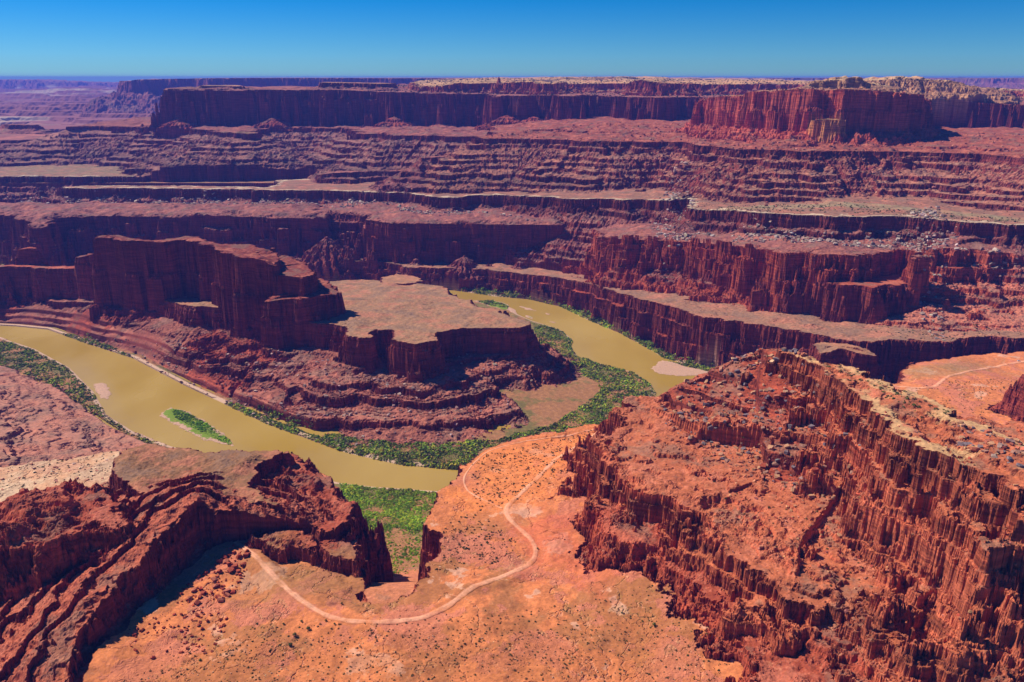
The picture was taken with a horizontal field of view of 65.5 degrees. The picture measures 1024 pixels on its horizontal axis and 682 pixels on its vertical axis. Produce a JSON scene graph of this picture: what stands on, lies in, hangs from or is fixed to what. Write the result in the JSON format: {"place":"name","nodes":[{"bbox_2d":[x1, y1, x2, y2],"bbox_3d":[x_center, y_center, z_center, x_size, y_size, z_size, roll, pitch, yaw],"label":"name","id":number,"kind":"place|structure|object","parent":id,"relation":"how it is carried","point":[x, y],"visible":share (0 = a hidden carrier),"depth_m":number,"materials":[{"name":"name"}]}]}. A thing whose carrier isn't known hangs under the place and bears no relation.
{"place":"outdoors","nodes":[
{"label":"outdoors","id":0,"kind":"place"},
{"bbox_2d":[0,79,118,88],"bbox_3d":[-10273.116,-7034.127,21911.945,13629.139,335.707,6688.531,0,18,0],"label":"horizon tableland","id":1,"kind":"structure","parent":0,"point":[32,83],"depth_m":20646.99,"materials":[{"name":"brown stone"}]},
{"bbox_2d":[0,365,146,466],"bbox_3d":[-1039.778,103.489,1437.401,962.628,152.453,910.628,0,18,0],"label":"slickrock slope","id":2,"kind":"structure","parent":0,"point":[41,421],"depth_m":1405.55,"materials":[{"name":"brown stone"}]},
{"bbox_2d":[0,456,112,490],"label":"desert scrub","id":3,"kind":"object","parent":2,"relation":"on","point":[51,473],"visible":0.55,"depth_m":977.58,"materials":[{"name":"green plant"}]},
{"bbox_2d":[0,455,113,489],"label":"rock rubble","id":4,"kind":"object","parent":2,"relation":"on","point":[33,468],"visible":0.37,"depth_m":976.68,"materials":[{"name":"stone"}]},
{"bbox_2d":[0,469,354,681],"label":"slab ridge","id":5,"kind":"structure","parent":0,"point":[64,627],"depth_m":736.68,"materials":[{"name":"brown stone"}]},
{"bbox_2d":[101,443,295,542],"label":"grey hill","id":6,"kind":"structure","parent":0,"point":[141,466],"depth_m":914.93,"materials":[{"name":"stone"}]},
{"bbox_2d":[0,90,496,183],"bbox_3d":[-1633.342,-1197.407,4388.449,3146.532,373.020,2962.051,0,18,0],"label":"stepped slopes","id":7,"kind":"structure","parent":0,"point":[129,148],"depth_m":3672.53,"materials":[{"name":"brown stone"}]},
{"bbox_2d":[73,78,463,113],"bbox_3d":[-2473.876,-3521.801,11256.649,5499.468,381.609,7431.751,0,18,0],"label":"distant mesa","id":8,"kind":"structure","parent":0,"point":[138,96],"depth_m":8476.67,"materials":[{"name":"brown stone"}]},
{"bbox_2d":[0,289,694,490],"bbox_3d":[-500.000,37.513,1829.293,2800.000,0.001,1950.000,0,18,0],"label":"river","id":9,"kind":"structure","parent":0,"point":[141,398],"depth_m":1599.63,"materials":[{"name":"liquid"}]},
{"bbox_2d":[233,431,596,623],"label":"dirt road","id":10,"kind":"structure","parent":0,"point":[277,579],"depth_m":766.71,"materials":[{"name":"soil"}]},
{"bbox_2d":[0,82,904,603],"bbox_3d":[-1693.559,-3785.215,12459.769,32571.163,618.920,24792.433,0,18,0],"label":"canyon floor","id":11,"kind":"structure","parent":0,"point":[544,404],"depth_m":1739.92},
{"bbox_2d":[0,340,161,445],"bbox_3d":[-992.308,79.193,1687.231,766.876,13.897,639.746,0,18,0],"label":"riverside thicket","id":12,"kind":"object","parent":11,"relation":"on","point":[29,352],"visible":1,"depth_m":1724.42,"materials":[{"name":"green plant"}]},
{"bbox_2d":[61,333,131,356],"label":"riverside thicket","id":13,"kind":"object","parent":11,"relation":"on","point":[100,344],"visible":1,"depth_m":1917.08,"materials":[{"name":"green plant"}]},
{"bbox_2d":[172,409,231,443],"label":"riverside thicket","id":14,"kind":"object","parent":11,"relation":"on","point":[199,426],"visible":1,"depth_m":1473.25,"materials":[{"name":"green plant"}]},
{"bbox_2d":[0,196,530,267],"bbox_3d":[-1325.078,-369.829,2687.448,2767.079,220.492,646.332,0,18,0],"label":"cliff band","id":15,"kind":"object","parent":11,"relation":"on","point":[47,227],"visible":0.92,"depth_m":2604.28,"materials":[{"name":"brown stone"}]},
{"bbox_2d":[0,248,588,449],"bbox_3d":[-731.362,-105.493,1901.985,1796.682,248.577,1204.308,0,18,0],"label":"river peninsula","id":16,"kind":"object","parent":11,"relation":"on","point":[413,330],"visible":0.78,"depth_m":1650.51},
{"bbox_2d":[5,230,527,397],"bbox_3d":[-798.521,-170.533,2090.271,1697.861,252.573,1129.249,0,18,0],"label":"cliff fin","id":17,"kind":"object","parent":16,"relation":"on","point":[117,274],"visible":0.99,"depth_m":1859.79,"materials":[{"name":"brown stone"}]},
{"bbox_2d":[64,334,550,447],"bbox_3d":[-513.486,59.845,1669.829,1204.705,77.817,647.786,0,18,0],"label":"rock rubble","id":18,"kind":"object","parent":16,"relation":"on","point":[378,379],"visible":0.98,"depth_m":1566.67,"materials":[{"name":"stone"}]},
{"bbox_2d":[226,402,503,469],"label":"riverside thicket","id":19,"kind":"object","parent":11,"relation":"on","point":[428,453],"visible":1,"depth_m":1374.34,"materials":[{"name":"green plant"}]},
{"bbox_2d":[339,483,435,531],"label":"riverside thicket","id":20,"kind":"object","parent":11,"relation":"on","point":[400,506],"visible":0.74,"depth_m":1192.55,"materials":[{"name":"green plant"}]},
{"bbox_2d":[367,521,422,575],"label":"riverside thicket","id":21,"kind":"object","parent":11,"relation":"on","point":[404,552],"visible":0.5,"depth_m":1059.58,"materials":[{"name":"green plant"}]},
{"bbox_2d":[475,300,508,307],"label":"riverside thicket","id":22,"kind":"object","parent":11,"relation":"on","point":[492,303],"visible":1,"depth_m":2257.96,"materials":[{"name":"green plant"}]},
{"bbox_2d":[485,323,655,448],"bbox_3d":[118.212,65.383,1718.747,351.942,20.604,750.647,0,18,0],"label":"riverside thicket","id":23,"kind":"object","parent":11,"relation":"on","point":[618,379],"visible":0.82,"depth_m":1639.88,"materials":[{"name":"green plant"}]},
{"bbox_2d":[447,287,714,370],"bbox_3d":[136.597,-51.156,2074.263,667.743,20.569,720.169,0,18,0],"label":"riverside thicket","id":24,"kind":"object","parent":11,"relation":"on","point":[606,324],"visible":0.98,"depth_m":2054.02,"materials":[{"name":"green plant"}]},
{"bbox_2d":[0,351,1023,681],"bbox_3d":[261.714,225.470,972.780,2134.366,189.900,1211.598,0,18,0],"label":"slickrock bench","id":25,"kind":"object","parent":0,"point":[548,579],"visible":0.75,"depth_m":732.10,"materials":[{"name":"orange stone"}]},
{"bbox_2d":[0,478,204,617],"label":"blocky butte","id":26,"kind":"object","parent":25,"relation":"on","point":[48,530],"visible":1,"depth_m":767.57,"materials":[{"name":"red stone"}]},
{"bbox_2d":[128,544,250,658],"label":"rock rubble","id":27,"kind":"object","parent":25,"relation":"on","point":[233,591],"visible":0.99,"depth_m":717.96,"materials":[{"name":"stone"}]},
{"bbox_2d":[194,599,200,604],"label":"boulder","id":28,"kind":"object","parent":25,"relation":"on","point":[197,602],"visible":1,"depth_m":735.66,"materials":[{"name":"stone"}]},
{"bbox_2d":[217,596,224,602],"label":"boulder","id":29,"kind":"object","parent":25,"relation":"on","point":[221,599],"visible":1,"depth_m":737.50,"materials":[{"name":"stone"}]},
{"bbox_2d":[227,567,233,573],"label":"boulder","id":30,"kind":"object","parent":25,"relation":"on","point":[230,570],"visible":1,"depth_m":781.69,"materials":[{"name":"stone"}]},
{"bbox_2d":[245,452,391,581],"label":"spur of rocks","id":31,"kind":"object","parent":25,"relation":"on","point":[303,535],"visible":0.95,"depth_m":841.66,"materials":[{"name":"brown stone"}]},
{"bbox_2d":[121,430,729,681],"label":"desert scrub","id":32,"kind":"object","parent":25,"relation":"on","point":[499,493],"visible":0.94,"depth_m":704.20,"materials":[{"name":"green plant"}]},
{"bbox_2d":[148,625,718,681],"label":"rock rubble","id":33,"kind":"object","parent":25,"relation":"on","point":[459,654],"visible":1,"depth_m":664.08,"materials":[{"name":"stone"}]},
{"bbox_2d":[986,374,1023,421],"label":"rock pillar","id":34,"kind":"object","parent":25,"relation":"on","point":[1011,403],"visible":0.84,"depth_m":1152.35,"materials":[{"name":"red stone"}]},
{"bbox_2d":[0,121,1023,297],"bbox_3d":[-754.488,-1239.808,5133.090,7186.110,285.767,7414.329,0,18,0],"label":"pale rim terrace","id":35,"kind":"structure","parent":0,"point":[582,215],"depth_m":2451.93,"materials":[{"name":"brown stone"}]},
{"bbox_2d":[3,161,1018,340],"bbox_3d":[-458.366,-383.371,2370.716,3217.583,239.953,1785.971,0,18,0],"label":"rock rubble","id":36,"kind":"object","parent":35,"relation":"on","point":[854,243],"visible":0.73,"depth_m":2074.30,"materials":[{"name":"stone"}]},
{"bbox_2d":[585,145,1023,277],"bbox_3d":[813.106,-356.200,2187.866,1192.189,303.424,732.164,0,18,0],"label":"desert scrub","id":37,"kind":"object","parent":35,"relation":"on","point":[851,205],"visible":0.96,"depth_m":2163.82,"materials":[{"name":"green plant"}]},
{"bbox_2d":[707,203,1018,221],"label":"desert scrub","id":38,"kind":"object","parent":35,"relation":"on","point":[861,207],"visible":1,"depth_m":2049.20,"materials":[{"name":"green plant"}]},
{"bbox_2d":[0,230,1023,383],"bbox_3d":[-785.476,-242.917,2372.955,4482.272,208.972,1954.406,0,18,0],"label":"canyon rim bench","id":39,"kind":"object","parent":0,"point":[677,324],"visible":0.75,"depth_m":1771.43,"materials":[{"name":"brown stone"}]},
{"bbox_2d":[360,210,565,262],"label":"flat butte","id":40,"kind":"object","parent":39,"relation":"on","point":[411,233],"visible":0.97,"depth_m":2486.86,"materials":[{"name":"brown stone"}]},
{"bbox_2d":[561,223,929,323],"bbox_3d":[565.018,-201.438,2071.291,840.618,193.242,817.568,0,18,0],"label":"fluted butte","id":41,"kind":"object","parent":39,"relation":"on","point":[836,280],"visible":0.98,"depth_m":1867.85,"materials":[{"name":"red stone"}]},
{"bbox_2d":[864,302,1023,331],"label":"sandy flat","id":42,"kind":"structure","parent":39,"relation":"on","point":[952,323],"depth_m":1671.78,"materials":[{"name":"brown sand"}]},
{"bbox_2d":[866,251,1023,415],"bbox_3d":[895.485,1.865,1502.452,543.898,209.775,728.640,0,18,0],"label":"desert scrub","id":43,"kind":"object","parent":39,"relation":"on","point":[956,338],"visible":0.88,"depth_m":1596.52,"materials":[{"name":"green plant"}]},
{"bbox_2d":[892,236,1023,320],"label":"stepped cliffs","id":44,"kind":"structure","parent":39,"relation":"on","point":[983,278],"depth_m":1771.97,"materials":[{"name":"brown stone"}]},
{"bbox_2d":[0,0,1023,81],"label":"sky","id":45,"kind":"structure","parent":0,"point":[69,40],"materials":[{"name":"blue"}]},
{"bbox_2d":[463,429,593,508],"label":"dirt track","id":46,"kind":"structure","parent":0,"point":[466,488],"depth_m":1014.89,"materials":[{"name":"brown soil"}]},
{"bbox_2d":[140,78,1023,135],"bbox_3d":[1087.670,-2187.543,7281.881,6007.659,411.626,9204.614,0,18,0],"label":"long mesa","id":47,"kind":"structure","parent":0,"point":[180,107],"depth_m":3970.59,"materials":[{"name":"brown stone"}]},
{"bbox_2d":[311,96,1023,210],"bbox_3d":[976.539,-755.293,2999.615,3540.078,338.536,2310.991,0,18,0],"label":"stepped ridge","id":48,"kind":"structure","parent":0,"point":[914,175],"depth_m":2673.87,"materials":[{"name":"brown stone"}]},
{"bbox_2d":[403,86,1023,206],"bbox_3d":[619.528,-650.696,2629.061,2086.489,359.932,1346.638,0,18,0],"label":"rock rubble","id":49,"kind":"object","parent":48,"relation":"on","point":[835,196],"visible":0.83,"depth_m":2519.35,"materials":[{"name":"stone"}]},
{"bbox_2d":[670,76,943,146],"bbox_3d":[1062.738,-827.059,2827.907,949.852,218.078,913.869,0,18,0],"label":"sandstone mesa","id":50,"kind":"structure","parent":48,"relation":"on","point":[866,113],"depth_m":2564.24,"materials":[{"name":"red stone"}]},
{"bbox_2d":[408,76,1023,125],"bbox_3d":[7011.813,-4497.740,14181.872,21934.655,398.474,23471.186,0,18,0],"label":"plateau","id":51,"kind":"structure","parent":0,"point":[942,89],"depth_m":4174.23,"materials":[{"name":"brown stone"}]},
{"bbox_2d":[378,76,1022,101],"bbox_3d":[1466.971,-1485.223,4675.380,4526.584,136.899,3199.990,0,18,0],"label":"plateau woodland","id":52,"kind":"object","parent":51,"relation":"on","point":[785,81],"visible":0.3,"depth_m":4598.49,"materials":[{"name":"green plant"}]},
{"bbox_2d":[549,348,1023,681],"bbox_3d":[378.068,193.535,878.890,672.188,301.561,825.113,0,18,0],"label":"caprock ridge","id":53,"kind":"structure","parent":0,"point":[655,500],"depth_m":731.77,"materials":[{"name":"red stone"}]},
{"bbox_2d":[737,423,744,428],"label":"boulder","id":54,"kind":"object","parent":53,"relation":"on","point":[739,425],"visible":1,"depth_m":900.05,"materials":[{"name":"stone"}]},
{"bbox_2d":[760,463,765,468],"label":"boulder","id":55,"kind":"object","parent":53,"relation":"on","point":[762,465],"visible":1,"depth_m":854.54,"materials":[{"name":"stone"}]},
{"bbox_2d":[676,348,872,600],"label":"desert scrub","id":56,"kind":"object","parent":53,"relation":"on","point":[776,496],"visible":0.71,"depth_m":795.07,"materials":[{"name":"green plant"}]},
{"bbox_2d":[829,485,835,491],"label":"boulder","id":57,"kind":"object","parent":53,"relation":"on","point":[832,488],"visible":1,"depth_m":789.81,"materials":[{"name":"stone"}]},
{"bbox_2d":[660,348,1023,670],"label":"rock rubble","id":58,"kind":"object","parent":53,"relation":"on","point":[690,381],"visible":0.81,"depth_m":860.31,"materials":[{"name":"stone"}]},
{"bbox_2d":[826,364,946,416],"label":"desert scrub","id":59,"kind":"object","parent":53,"relation":"on","point":[890,395],"visible":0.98,"depth_m":815.03,"materials":[{"name":"green plant"}]},
{"bbox_2d":[970,447,979,451],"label":"boulder","id":60,"kind":"object","parent":53,"relation":"on","point":[976,449],"visible":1,"depth_m":703.60,"materials":[{"name":"stone"}]},
{"bbox_2d":[1005,438,1014,442],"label":"boulder","id":61,"kind":"object","parent":53,"relation":"on","point":[1008,440],"visible":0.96,"depth_m":717.01,"materials":[{"name":"stone"}]},
{"bbox_2d":[893,361,1023,388],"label":"dirt road","id":62,"kind":"structure","parent":0,"point":[938,383],"depth_m":1336.01,"materials":[{"name":"brown soil"}]}
]}

